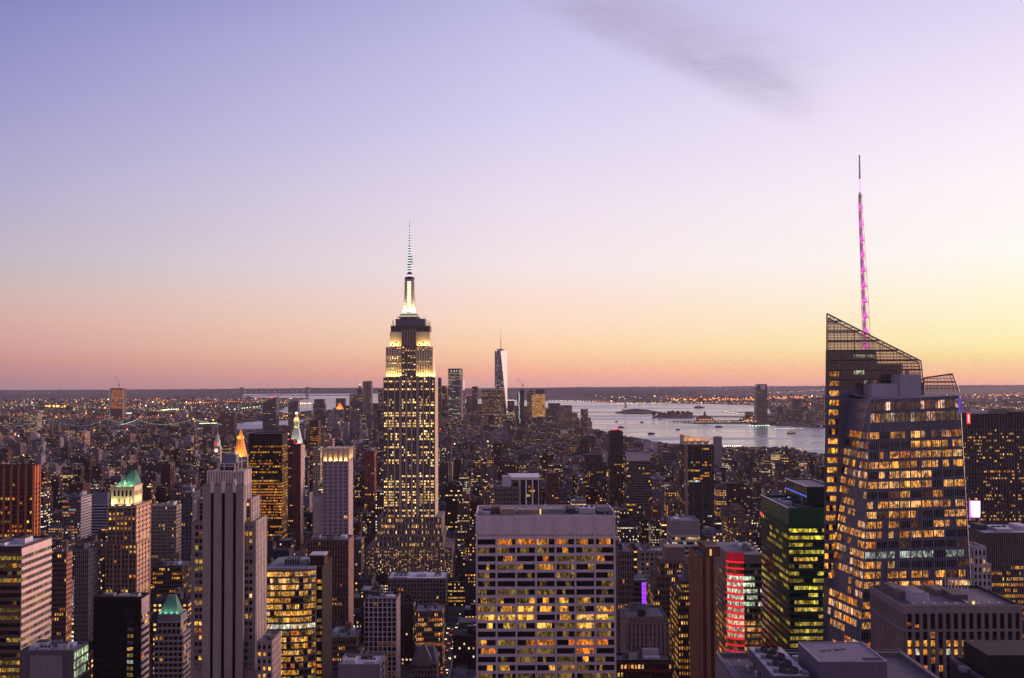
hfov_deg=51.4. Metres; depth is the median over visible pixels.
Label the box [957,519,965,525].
window
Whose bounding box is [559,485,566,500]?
city building
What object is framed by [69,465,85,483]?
apartment building
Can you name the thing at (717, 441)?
blank slab
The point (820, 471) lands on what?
apartment building
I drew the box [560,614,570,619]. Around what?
window
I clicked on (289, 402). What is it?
window
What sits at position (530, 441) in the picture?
apartment building
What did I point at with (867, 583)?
window
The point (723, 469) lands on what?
apartment building
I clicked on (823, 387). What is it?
hills
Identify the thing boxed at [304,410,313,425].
downtown tower
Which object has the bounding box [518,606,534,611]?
window
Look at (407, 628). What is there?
apartment building
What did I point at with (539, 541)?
window
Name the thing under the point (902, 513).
window
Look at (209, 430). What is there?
city building
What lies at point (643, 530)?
apartment building
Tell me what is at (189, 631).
window
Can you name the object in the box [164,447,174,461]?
apartment building
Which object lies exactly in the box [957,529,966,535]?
window
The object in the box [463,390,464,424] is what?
downtown tower
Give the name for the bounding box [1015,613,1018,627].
window
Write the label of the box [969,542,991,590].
white stone tower
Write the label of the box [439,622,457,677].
road
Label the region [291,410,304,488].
campanile tower
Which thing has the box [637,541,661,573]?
block
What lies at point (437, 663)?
window
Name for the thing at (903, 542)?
window
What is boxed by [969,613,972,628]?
window
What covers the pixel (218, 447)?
window
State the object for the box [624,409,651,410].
island trees
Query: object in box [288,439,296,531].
slender tower
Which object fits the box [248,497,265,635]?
window
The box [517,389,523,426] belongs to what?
downtown tower
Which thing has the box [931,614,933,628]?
window
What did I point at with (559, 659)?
window
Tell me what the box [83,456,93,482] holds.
apartment building
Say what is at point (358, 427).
city building
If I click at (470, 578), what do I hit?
city building
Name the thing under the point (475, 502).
apartment building
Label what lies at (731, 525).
city building
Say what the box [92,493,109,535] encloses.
banded slab
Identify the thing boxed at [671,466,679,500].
apartment building
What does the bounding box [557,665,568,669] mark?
window
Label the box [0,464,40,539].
ribbed tower
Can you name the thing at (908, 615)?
window
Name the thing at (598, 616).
window
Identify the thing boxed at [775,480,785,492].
city building
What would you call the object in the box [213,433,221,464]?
clock tower
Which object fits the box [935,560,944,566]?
window
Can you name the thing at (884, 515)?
window
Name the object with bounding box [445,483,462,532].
apartment building
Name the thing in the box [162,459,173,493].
apartment building
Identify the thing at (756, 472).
city building
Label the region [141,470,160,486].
city building
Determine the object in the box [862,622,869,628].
window
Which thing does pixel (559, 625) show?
window
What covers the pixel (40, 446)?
city building
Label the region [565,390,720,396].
hills
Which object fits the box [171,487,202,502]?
city building
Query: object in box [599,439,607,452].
city building
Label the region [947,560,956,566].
window
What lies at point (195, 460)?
city building
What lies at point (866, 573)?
window
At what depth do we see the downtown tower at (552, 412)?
5290.72 m
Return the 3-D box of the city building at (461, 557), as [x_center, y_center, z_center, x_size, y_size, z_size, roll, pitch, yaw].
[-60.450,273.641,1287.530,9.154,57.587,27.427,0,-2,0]
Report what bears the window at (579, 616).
in the office slab at (545, 591)
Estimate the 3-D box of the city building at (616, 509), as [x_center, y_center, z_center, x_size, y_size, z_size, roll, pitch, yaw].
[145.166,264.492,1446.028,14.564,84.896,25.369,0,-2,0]
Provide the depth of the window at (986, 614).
416.32 m
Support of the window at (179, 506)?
in the stone block at (165, 530)
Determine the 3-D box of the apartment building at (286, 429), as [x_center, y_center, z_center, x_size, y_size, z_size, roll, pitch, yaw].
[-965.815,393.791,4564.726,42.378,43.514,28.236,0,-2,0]
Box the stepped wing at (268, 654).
[257,627,280,677]
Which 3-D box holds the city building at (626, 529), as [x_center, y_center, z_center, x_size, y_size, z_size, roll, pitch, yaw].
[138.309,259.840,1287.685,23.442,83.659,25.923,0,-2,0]
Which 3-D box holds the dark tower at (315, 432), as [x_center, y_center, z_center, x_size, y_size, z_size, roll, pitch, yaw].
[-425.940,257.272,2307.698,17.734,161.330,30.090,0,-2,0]
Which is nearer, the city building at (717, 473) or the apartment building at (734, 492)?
the apartment building at (734, 492)
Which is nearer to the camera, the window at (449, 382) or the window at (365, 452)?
the window at (365, 452)
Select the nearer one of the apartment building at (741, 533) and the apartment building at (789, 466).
the apartment building at (741, 533)
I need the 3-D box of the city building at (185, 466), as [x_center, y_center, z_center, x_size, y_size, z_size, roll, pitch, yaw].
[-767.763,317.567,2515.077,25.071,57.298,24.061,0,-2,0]
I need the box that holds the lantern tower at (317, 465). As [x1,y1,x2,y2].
[313,446,321,495]
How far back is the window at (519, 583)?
506.73 m
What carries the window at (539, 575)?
in the office slab at (545, 591)
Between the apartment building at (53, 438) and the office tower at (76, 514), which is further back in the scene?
the apartment building at (53, 438)
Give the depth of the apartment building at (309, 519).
1751.41 m
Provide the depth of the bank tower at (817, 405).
5690.64 m
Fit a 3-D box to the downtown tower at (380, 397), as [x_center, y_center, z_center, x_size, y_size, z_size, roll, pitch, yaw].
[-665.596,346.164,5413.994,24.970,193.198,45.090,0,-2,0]
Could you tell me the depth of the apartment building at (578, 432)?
3943.30 m
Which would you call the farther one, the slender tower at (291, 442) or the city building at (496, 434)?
the city building at (496, 434)
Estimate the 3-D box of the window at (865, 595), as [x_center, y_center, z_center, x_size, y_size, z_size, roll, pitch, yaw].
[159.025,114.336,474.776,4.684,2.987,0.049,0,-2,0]
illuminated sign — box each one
[967,413,969,423]
[969,500,979,517]
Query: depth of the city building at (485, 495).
1547.17 m
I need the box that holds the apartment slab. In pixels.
[52,539,71,640]
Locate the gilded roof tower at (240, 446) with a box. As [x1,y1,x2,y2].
[234,429,247,468]
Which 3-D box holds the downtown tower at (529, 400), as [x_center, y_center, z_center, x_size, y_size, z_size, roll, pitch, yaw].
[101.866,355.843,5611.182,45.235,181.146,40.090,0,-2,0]
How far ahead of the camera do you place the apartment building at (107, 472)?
1914.56 m
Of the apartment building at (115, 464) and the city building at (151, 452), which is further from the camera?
the city building at (151, 452)
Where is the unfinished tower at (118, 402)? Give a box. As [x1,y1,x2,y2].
[110,388,126,418]
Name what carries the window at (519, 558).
in the office slab at (545, 591)
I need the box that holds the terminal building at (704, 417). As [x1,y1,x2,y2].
[696,411,712,420]
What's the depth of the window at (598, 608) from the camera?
506.24 m
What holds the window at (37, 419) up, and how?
in the downtown tower at (32, 422)
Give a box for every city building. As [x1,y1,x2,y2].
[7,418,18,423]
[14,459,27,463]
[21,436,31,443]
[34,441,45,452]
[34,453,45,463]
[48,520,61,541]
[51,579,73,616]
[53,424,60,432]
[57,541,74,549]
[70,454,87,463]
[76,535,100,547]
[77,442,86,453]
[90,480,101,492]
[93,423,100,431]
[104,430,114,442]
[104,477,114,497]
[111,451,125,456]
[115,474,124,484]
[123,442,139,451]
[140,459,170,484]
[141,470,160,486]
[148,447,159,458]
[152,587,190,677]
[163,439,177,450]
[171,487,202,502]
[182,461,192,469]
[183,473,198,486]
[185,434,193,447]
[192,454,199,467]
[195,435,205,447]
[204,426,213,434]
[267,541,293,560]
[267,557,273,565]
[293,428,305,439]
[303,489,312,511]
[307,449,309,470]
[333,431,341,438]
[348,441,354,459]
[351,410,358,420]
[354,608,360,626]
[355,471,360,498]
[356,421,361,431]
[358,508,370,527]
[359,567,375,592]
[447,531,456,576]
[452,665,475,677]
[454,457,461,484]
[457,491,469,576]
[458,540,465,576]
[458,616,475,628]
[465,522,475,605]
[471,475,477,486]
[473,485,482,499]
[479,448,490,457]
[480,490,490,504]
[482,429,489,442]
[487,467,491,482]
[490,428,501,439]
[518,453,531,461]
[519,459,530,472]
[540,425,548,433]
[548,461,561,478]
[559,477,572,494]
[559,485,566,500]
[559,498,567,504]
[570,497,585,504]
[577,470,583,483]
[583,434,594,445]
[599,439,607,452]
[606,479,608,504]
[612,502,622,538]
[615,519,636,544]
[644,440,656,451]
[644,503,650,519]
[648,518,659,545]
[650,474,663,514]
[660,448,670,475]
[667,444,678,457]
[702,526,724,541]
[714,468,721,481]
[714,516,721,529]
[720,503,743,523]
[725,467,735,481]
[728,518,752,544]
[734,449,741,469]
[735,468,743,481]
[742,462,752,482]
[747,515,760,525]
[753,504,760,509]
[754,465,758,481]
[759,460,771,484]
[770,490,781,494]
[771,452,782,474]
[773,446,787,454]
[775,459,785,470]
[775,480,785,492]
[786,471,792,478]
[800,471,810,477]
[807,453,813,478]
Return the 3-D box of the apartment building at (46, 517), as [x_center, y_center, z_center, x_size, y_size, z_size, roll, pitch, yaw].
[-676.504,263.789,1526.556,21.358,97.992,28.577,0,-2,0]
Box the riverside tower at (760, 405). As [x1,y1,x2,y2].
[754,384,767,421]
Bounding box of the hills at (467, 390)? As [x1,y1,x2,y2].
[172,388,824,393]
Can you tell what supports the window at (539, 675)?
in the office slab at (545, 591)
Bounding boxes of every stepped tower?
[322,433,334,471]
[583,452,605,504]
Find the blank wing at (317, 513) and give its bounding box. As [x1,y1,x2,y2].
[313,494,322,534]
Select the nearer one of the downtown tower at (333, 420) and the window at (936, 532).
the window at (936, 532)
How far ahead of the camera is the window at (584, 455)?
1743.38 m
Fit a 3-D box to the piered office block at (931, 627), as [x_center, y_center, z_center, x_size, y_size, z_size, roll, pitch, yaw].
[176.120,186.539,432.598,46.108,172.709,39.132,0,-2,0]
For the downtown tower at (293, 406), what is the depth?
5291.55 m
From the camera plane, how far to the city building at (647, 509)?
1544.68 m
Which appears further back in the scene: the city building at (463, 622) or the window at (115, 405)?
the window at (115, 405)
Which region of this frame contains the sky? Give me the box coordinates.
[0,0,1023,389]
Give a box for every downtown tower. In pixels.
[24,413,41,433]
[76,431,81,440]
[82,431,89,445]
[218,412,236,434]
[288,401,299,425]
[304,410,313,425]
[313,399,325,416]
[326,413,341,426]
[335,403,343,422]
[336,398,345,406]
[343,422,349,437]
[349,384,362,409]
[363,381,366,413]
[367,381,372,413]
[378,388,382,409]
[438,377,441,415]
[442,386,447,415]
[448,368,464,424]
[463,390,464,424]
[466,395,471,413]
[472,386,477,412]
[482,390,495,413]
[496,389,504,413]
[507,400,513,411]
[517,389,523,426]
[527,389,534,414]
[532,389,544,416]
[548,403,559,426]
[558,405,571,427]
[572,412,576,427]
[581,409,587,427]
[587,417,591,428]
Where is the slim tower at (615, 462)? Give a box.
[608,429,623,506]
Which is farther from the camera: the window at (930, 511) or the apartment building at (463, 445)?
the apartment building at (463, 445)
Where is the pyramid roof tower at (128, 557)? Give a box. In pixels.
[105,470,151,675]
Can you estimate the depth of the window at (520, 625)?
505.99 m
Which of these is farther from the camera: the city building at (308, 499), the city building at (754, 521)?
the city building at (308, 499)
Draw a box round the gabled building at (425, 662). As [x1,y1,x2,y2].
[411,642,439,677]
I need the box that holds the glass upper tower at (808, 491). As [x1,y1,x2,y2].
[785,478,824,506]
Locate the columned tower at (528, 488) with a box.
[509,473,539,504]
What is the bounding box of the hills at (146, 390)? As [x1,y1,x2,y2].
[0,389,171,391]
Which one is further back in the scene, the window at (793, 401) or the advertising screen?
the window at (793, 401)
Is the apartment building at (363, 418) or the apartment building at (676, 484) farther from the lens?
the apartment building at (363, 418)
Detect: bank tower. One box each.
[775,407,782,419]
[784,408,791,419]
[792,398,800,420]
[800,399,807,418]
[803,411,813,423]
[811,397,823,421]
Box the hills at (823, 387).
[549,385,1023,388]
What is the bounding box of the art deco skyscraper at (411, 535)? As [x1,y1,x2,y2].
[366,221,454,576]
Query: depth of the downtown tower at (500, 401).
5472.24 m
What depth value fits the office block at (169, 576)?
893.98 m
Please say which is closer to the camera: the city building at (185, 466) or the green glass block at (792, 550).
the green glass block at (792, 550)
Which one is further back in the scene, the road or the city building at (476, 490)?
the city building at (476, 490)
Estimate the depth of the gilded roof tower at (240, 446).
1979.73 m
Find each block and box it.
[0,535,51,677]
[19,637,87,677]
[74,542,98,640]
[93,586,148,677]
[150,500,180,581]
[152,552,190,599]
[154,594,190,677]
[267,551,331,677]
[307,534,353,627]
[332,621,364,672]
[338,653,384,677]
[364,591,399,677]
[365,448,375,511]
[494,475,518,504]
[616,641,671,677]
[620,602,669,655]
[624,451,650,522]
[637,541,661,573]
[646,544,688,657]
[670,561,689,677]
[715,541,762,651]
[760,494,823,651]
[870,577,1021,677]
[968,520,1023,639]
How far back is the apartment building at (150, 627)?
1033.22 m
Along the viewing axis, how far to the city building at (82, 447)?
3353.00 m
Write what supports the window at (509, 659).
in the office slab at (545, 591)
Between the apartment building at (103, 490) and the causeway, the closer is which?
the apartment building at (103, 490)
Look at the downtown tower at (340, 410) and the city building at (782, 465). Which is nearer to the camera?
the city building at (782, 465)
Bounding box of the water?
[122,387,824,453]
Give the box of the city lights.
[0,387,1022,534]
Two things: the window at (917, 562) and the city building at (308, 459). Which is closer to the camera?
the window at (917, 562)
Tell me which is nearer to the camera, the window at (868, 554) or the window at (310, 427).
the window at (868, 554)
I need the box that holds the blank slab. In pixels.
[713,436,721,466]
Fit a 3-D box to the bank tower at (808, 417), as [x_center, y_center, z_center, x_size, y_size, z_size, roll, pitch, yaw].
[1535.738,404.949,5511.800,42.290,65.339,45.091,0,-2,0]
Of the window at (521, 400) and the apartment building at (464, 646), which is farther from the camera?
the window at (521, 400)
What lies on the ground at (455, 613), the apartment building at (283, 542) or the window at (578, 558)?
the apartment building at (283, 542)
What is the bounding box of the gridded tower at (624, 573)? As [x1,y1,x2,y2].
[616,534,633,652]
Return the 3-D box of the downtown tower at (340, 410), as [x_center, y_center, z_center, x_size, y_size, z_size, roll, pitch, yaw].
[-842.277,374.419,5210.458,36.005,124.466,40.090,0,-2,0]
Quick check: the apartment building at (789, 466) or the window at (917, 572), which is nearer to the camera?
the window at (917, 572)
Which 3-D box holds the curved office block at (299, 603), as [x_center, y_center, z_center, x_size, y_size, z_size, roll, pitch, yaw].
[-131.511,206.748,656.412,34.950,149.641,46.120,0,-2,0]
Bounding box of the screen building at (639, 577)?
[634,570,649,604]
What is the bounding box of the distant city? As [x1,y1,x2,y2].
[0,393,1023,677]
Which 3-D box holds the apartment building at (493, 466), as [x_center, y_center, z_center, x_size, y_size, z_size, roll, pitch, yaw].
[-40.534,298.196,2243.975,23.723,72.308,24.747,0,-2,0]
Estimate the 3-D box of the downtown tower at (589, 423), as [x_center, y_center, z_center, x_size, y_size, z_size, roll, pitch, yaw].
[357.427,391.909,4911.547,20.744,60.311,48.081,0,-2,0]
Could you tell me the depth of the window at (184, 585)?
904.90 m
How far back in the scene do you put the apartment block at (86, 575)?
794.54 m
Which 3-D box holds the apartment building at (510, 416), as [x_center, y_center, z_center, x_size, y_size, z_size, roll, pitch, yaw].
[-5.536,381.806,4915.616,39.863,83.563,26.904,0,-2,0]
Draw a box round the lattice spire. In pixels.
[858,155,870,348]
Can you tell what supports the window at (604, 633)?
in the office slab at (545, 591)
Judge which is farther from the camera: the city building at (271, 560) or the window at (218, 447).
the window at (218, 447)
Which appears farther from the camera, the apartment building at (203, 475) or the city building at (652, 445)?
the city building at (652, 445)
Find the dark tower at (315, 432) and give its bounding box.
[310,420,320,477]
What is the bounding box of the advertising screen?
[641,582,646,603]
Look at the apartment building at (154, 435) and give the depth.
3751.64 m
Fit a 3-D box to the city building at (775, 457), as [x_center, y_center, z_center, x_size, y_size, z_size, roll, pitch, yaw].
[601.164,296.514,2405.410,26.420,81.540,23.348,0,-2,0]
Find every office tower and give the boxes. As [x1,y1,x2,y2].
[62,491,91,540]
[961,409,1023,522]
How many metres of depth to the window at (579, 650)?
505.62 m
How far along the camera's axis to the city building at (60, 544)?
1276.29 m
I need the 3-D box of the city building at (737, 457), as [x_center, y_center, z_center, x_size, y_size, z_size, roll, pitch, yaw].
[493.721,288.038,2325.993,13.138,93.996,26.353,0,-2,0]
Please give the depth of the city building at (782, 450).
2424.22 m
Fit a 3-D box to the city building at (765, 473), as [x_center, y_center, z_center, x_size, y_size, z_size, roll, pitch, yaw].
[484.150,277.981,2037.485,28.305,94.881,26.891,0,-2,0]
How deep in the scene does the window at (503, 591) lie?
506.61 m
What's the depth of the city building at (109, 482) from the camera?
1835.77 m
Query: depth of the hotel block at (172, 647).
712.74 m
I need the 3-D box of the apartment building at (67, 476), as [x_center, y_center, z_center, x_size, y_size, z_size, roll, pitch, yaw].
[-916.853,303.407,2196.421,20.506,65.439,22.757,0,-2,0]
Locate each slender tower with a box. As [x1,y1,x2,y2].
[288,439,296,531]
[293,441,303,550]
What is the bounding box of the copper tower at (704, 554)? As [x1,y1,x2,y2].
[689,540,719,677]
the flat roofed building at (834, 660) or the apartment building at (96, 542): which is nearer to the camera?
the flat roofed building at (834, 660)
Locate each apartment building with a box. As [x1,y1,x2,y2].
[1,428,9,435]
[1,447,12,463]
[15,442,23,455]
[23,453,34,463]
[40,488,51,530]
[41,468,50,491]
[47,434,58,443]
[48,464,60,473]
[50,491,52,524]
[52,474,62,509]
[52,538,58,552]
[53,512,61,522]
[60,470,72,485]
[61,445,71,458]
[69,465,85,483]
[69,482,90,493]
[72,543,80,579]
[81,640,92,677]
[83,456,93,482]
[90,539,100,549]
[91,486,110,494]
[92,466,104,481]
[93,447,102,462]
[98,550,100,578]
[100,540,107,589]
[102,466,113,488]
[102,554,105,590]
[108,457,125,475]
[122,454,134,468]
[126,463,140,479]
[141,442,153,454]
[141,480,154,504]
[149,433,160,438]
[150,611,151,642]
[153,421,165,428]
[155,485,168,502]
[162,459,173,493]
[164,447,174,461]
[168,432,180,437]
[174,447,183,469]
[186,444,193,463]
[201,437,208,448]
[201,465,211,485]
[210,460,218,469]
[213,437,225,446]
[222,441,231,464]
[267,535,294,555]
[281,426,290,432]
[305,469,309,491]
[305,512,312,531]
[317,414,327,425]
[335,441,344,445]
[353,497,360,509]
[353,516,362,534]
[354,531,363,592]
[354,588,360,607]
[357,533,366,570]
[359,413,366,422]
[361,581,383,638]
[376,569,389,591]
[400,594,414,664]
[415,600,422,642]
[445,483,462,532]
[448,575,464,605]
[453,625,475,667]
[458,443,467,448]
[459,472,469,494]
[464,535,468,555]
[465,603,475,616]
[469,495,484,524]
[474,457,480,467]
[474,469,481,486]
[481,455,486,483]
[488,463,497,482]
[489,480,496,494]
[491,441,502,467]
[499,455,504,480]
[505,457,515,474]
[506,413,514,425]
[507,435,513,448]
[516,428,525,441]
[519,467,526,472]
[522,436,535,445]
[528,464,542,487]
[531,471,539,504]
[540,452,553,479]
[568,441,576,454]
[569,473,577,494]
[574,428,584,437]
[574,481,582,499]
[576,438,589,454]
[585,488,599,504]
[596,483,602,504]
[619,503,627,521]
[623,437,632,445]
[627,542,641,573]
[639,516,649,542]
[650,461,661,471]
[651,502,660,522]
[660,517,666,539]
[660,538,666,547]
[664,487,677,515]
[668,498,677,514]
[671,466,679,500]
[700,532,705,539]
[714,464,725,481]
[714,478,743,506]
[714,482,726,517]
[722,451,730,470]
[724,512,746,541]
[730,458,736,471]
[732,521,751,543]
[740,478,747,509]
[742,451,749,465]
[748,486,754,509]
[753,479,761,502]
[758,448,765,456]
[761,483,775,494]
[775,467,785,483]
[779,415,787,421]
[780,454,787,462]
[785,461,793,478]
[793,465,799,478]
[816,463,824,482]
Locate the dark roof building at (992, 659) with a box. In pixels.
[949,640,1023,677]
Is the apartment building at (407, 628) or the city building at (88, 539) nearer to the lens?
the apartment building at (407, 628)
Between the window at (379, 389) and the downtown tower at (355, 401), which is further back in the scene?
the downtown tower at (355, 401)
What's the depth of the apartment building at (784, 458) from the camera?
2316.83 m
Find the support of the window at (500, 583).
in the office slab at (545, 591)
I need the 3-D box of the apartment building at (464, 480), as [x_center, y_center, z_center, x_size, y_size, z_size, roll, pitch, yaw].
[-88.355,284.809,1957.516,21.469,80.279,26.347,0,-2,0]
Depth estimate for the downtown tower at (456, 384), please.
4795.41 m
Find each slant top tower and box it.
[263,395,278,430]
[680,433,714,532]
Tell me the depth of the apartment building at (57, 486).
1760.79 m
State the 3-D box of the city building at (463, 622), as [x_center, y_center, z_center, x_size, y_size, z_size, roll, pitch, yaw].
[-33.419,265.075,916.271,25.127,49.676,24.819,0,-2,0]
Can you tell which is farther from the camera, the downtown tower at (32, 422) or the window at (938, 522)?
the downtown tower at (32, 422)
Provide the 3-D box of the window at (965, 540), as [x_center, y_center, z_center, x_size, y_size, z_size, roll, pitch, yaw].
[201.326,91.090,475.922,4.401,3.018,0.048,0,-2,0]
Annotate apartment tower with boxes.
[181,488,199,558]
[546,469,558,504]
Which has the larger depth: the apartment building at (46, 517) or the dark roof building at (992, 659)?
the apartment building at (46, 517)
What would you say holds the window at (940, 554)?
in the crystal tower at (895, 506)
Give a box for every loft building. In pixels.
[387,566,447,627]
[416,602,444,670]
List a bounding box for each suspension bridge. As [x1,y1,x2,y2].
[16,419,133,433]
[121,419,218,427]
[176,387,353,397]
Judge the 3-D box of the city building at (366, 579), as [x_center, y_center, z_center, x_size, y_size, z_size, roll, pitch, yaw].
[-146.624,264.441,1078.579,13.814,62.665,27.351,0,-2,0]
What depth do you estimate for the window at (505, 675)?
505.25 m
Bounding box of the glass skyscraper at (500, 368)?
[495,342,506,411]
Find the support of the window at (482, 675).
in the office slab at (545, 591)
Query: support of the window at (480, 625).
in the office slab at (545, 591)
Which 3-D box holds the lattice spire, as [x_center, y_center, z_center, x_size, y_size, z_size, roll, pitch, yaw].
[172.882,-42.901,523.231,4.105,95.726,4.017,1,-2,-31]
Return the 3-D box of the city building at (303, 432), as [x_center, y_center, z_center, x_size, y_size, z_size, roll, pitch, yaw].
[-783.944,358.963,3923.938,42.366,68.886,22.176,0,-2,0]
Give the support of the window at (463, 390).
in the downtown tower at (463, 407)
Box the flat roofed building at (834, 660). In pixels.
[715,642,939,677]
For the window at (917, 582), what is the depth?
474.99 m
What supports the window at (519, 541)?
in the office slab at (545, 591)
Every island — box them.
[615,411,658,413]
[652,414,694,417]
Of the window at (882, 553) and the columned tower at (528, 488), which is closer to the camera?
the window at (882, 553)
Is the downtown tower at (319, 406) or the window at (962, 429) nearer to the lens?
the window at (962, 429)
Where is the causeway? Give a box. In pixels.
[696,416,744,416]
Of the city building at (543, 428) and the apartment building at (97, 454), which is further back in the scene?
the city building at (543, 428)
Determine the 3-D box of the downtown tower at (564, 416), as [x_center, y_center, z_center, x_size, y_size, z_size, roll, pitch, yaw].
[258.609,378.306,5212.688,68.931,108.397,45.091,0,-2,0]
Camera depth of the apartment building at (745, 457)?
2233.49 m
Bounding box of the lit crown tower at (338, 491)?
[322,446,353,534]
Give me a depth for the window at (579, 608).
506.24 m
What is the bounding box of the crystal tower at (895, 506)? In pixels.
[823,313,970,647]
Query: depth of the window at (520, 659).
505.50 m
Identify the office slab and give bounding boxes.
[248,432,287,538]
[476,504,615,677]
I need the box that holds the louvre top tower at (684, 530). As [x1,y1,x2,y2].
[666,515,699,557]
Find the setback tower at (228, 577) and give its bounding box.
[191,452,266,677]
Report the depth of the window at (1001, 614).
416.32 m
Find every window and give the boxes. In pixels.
[0,545,51,677]
[1,483,38,535]
[24,416,41,433]
[53,555,71,639]
[63,495,91,537]
[74,548,97,640]
[82,431,89,445]
[106,504,149,672]
[111,390,122,407]
[150,506,180,581]
[153,564,190,599]
[182,492,199,557]
[188,631,190,675]
[213,447,221,464]
[219,412,235,434]
[248,444,287,538]
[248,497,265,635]
[263,403,278,430]
[267,570,321,677]
[288,401,299,425]
[289,441,294,514]
[301,445,303,543]
[308,542,346,613]
[310,427,320,477]
[313,399,325,416]
[313,448,321,494]
[322,436,331,471]
[335,632,364,655]
[343,422,349,437]
[352,460,352,528]
[357,389,362,407]
[365,452,374,511]
[365,603,395,677]
[366,342,451,576]
[367,381,372,413]
[378,388,382,409]
[388,580,447,623]
[412,663,437,677]
[416,613,444,669]
[448,372,462,424]
[463,390,464,406]
[466,397,471,413]
[472,388,475,412]
[478,539,494,544]
[478,539,613,677]
[478,548,488,552]
[478,556,494,560]
[478,615,494,619]
[478,623,486,628]
[478,632,494,636]
[478,657,494,661]
[478,665,486,670]
[481,648,494,653]
[481,674,492,677]
[484,606,494,611]
[487,598,494,602]
[487,640,494,644]
[489,390,495,413]
[496,389,502,413]
[498,539,511,544]
[498,564,514,569]
[498,573,514,577]
[498,581,514,585]
[498,589,514,594]
[498,615,514,619]
[498,631,514,636]
[498,640,514,644]
[498,648,514,653]
[501,606,511,611]
[501,665,508,670]
[504,598,514,602]
[504,674,511,677]
[507,657,514,661]
[517,390,523,409]
[517,539,533,543]
[517,556,534,560]
[517,581,534,585]
[518,598,528,602]
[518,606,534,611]
[518,615,534,619]
[518,623,525,627]
[518,631,534,636]
[518,640,525,644]
[518,648,534,653]
[518,657,534,661]
[518,665,534,669]
[518,674,531,677]
[523,564,534,569]
[526,623,534,627]
[526,640,534,644]
[527,392,534,411]
[532,394,543,415]
[537,539,547,543]
[537,547,547,552]
[537,564,553,569]
[537,573,553,577]
[537,589,553,594]
[537,615,554,619]
[537,623,551,627]
[537,631,545,636]
[537,640,554,644]
[537,648,554,653]
[538,665,548,669]
[538,673,551,677]
[540,606,551,610]
[546,474,557,504]
[546,631,554,636]
[546,657,554,661]
[549,404,555,421]
[557,539,567,543]
[557,556,573,560]
[557,623,573,627]
[557,640,568,644]
[557,648,573,652]
[557,657,571,661]
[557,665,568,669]
[558,406,571,426]
[560,598,567,602]
[560,606,567,610]
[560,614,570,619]
[563,572,573,577]
[563,673,571,677]
[566,589,573,594]
[576,556,593,560]
[576,564,587,568]
[576,572,593,577]
[577,581,593,585]
[577,589,593,594]
[577,606,584,610]
[577,614,593,619]
[577,623,593,627]
[577,640,593,644]
[577,648,593,652]
[577,665,587,669]
[580,598,590,602]
[580,631,590,636]
[582,409,587,416]
[583,455,605,504]
[583,673,593,677]
[585,606,593,610]
[596,564,612,568]
[596,572,607,577]
[596,606,613,610]
[596,614,607,619]
[597,623,604,627]
[597,640,607,644]
[597,648,613,652]
[597,673,613,677]
[599,539,609,543]
[602,547,612,552]
[602,631,610,635]
[603,665,613,669]
[605,597,613,602]
[605,656,613,661]
[608,432,622,506]
[618,555,633,589]
[624,453,649,522]
[634,582,642,604]
[637,549,652,573]
[646,558,670,649]
[670,577,687,677]
[680,445,713,532]
[716,557,761,651]
[754,388,766,421]
[761,514,823,651]
[775,407,782,418]
[792,401,799,418]
[803,411,813,423]
[811,397,823,421]
[824,355,964,641]
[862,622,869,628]
[862,632,870,638]
[863,602,869,608]
[863,612,869,618]
[864,572,874,578]
[864,582,873,588]
[864,592,869,598]
[865,552,874,558]
[865,562,874,568]
[866,522,875,528]
[866,532,875,538]
[866,542,874,548]
[877,542,886,547]
[877,552,886,557]
[878,512,887,517]
[888,571,897,577]
[889,511,898,517]
[889,521,898,527]
[889,541,897,547]
[900,511,909,517]
[900,521,909,527]
[900,531,909,537]
[900,541,909,547]
[900,551,909,557]
[900,561,909,567]
[900,581,909,584]
[907,614,910,628]
[908,622,988,637]
[912,521,920,526]
[912,531,920,536]
[912,541,920,546]
[912,551,921,557]
[912,561,921,567]
[912,571,921,577]
[912,581,921,584]
[915,614,918,628]
[923,510,931,516]
[923,520,931,526]
[923,530,932,536]
[923,540,932,546]
[923,550,932,556]
[923,560,932,566]
[923,614,926,628]
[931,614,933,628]
[934,510,942,516]
[934,520,943,526]
[934,530,943,536]
[935,540,943,546]
[935,550,944,556]
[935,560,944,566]
[935,570,945,576]
[938,614,941,628]
[945,510,954,515]
[946,530,954,536]
[946,540,955,546]
[946,550,955,556]
[946,614,949,628]
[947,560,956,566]
[947,570,956,576]
[954,614,957,628]
[956,509,965,515]
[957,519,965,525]
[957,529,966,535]
[958,539,966,545]
[959,560,968,565]
[961,613,964,628]
[962,429,1023,522]
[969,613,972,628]
[977,613,980,628]
[984,613,987,628]
[992,566,1023,637]
[992,613,995,628]
[1000,613,1003,627]
[1008,613,1010,627]
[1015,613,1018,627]
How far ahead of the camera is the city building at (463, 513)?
1354.67 m
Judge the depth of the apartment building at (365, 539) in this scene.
1353.80 m
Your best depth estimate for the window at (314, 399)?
5887.72 m
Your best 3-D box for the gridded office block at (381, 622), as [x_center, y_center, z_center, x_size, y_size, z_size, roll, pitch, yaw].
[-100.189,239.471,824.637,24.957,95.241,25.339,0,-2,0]
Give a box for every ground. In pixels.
[0,391,306,429]
[150,422,592,677]
[447,388,1023,427]
[673,411,757,423]
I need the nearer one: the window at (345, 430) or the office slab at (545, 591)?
the office slab at (545, 591)
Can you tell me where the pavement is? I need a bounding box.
[448,656,452,677]
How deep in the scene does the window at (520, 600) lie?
506.36 m

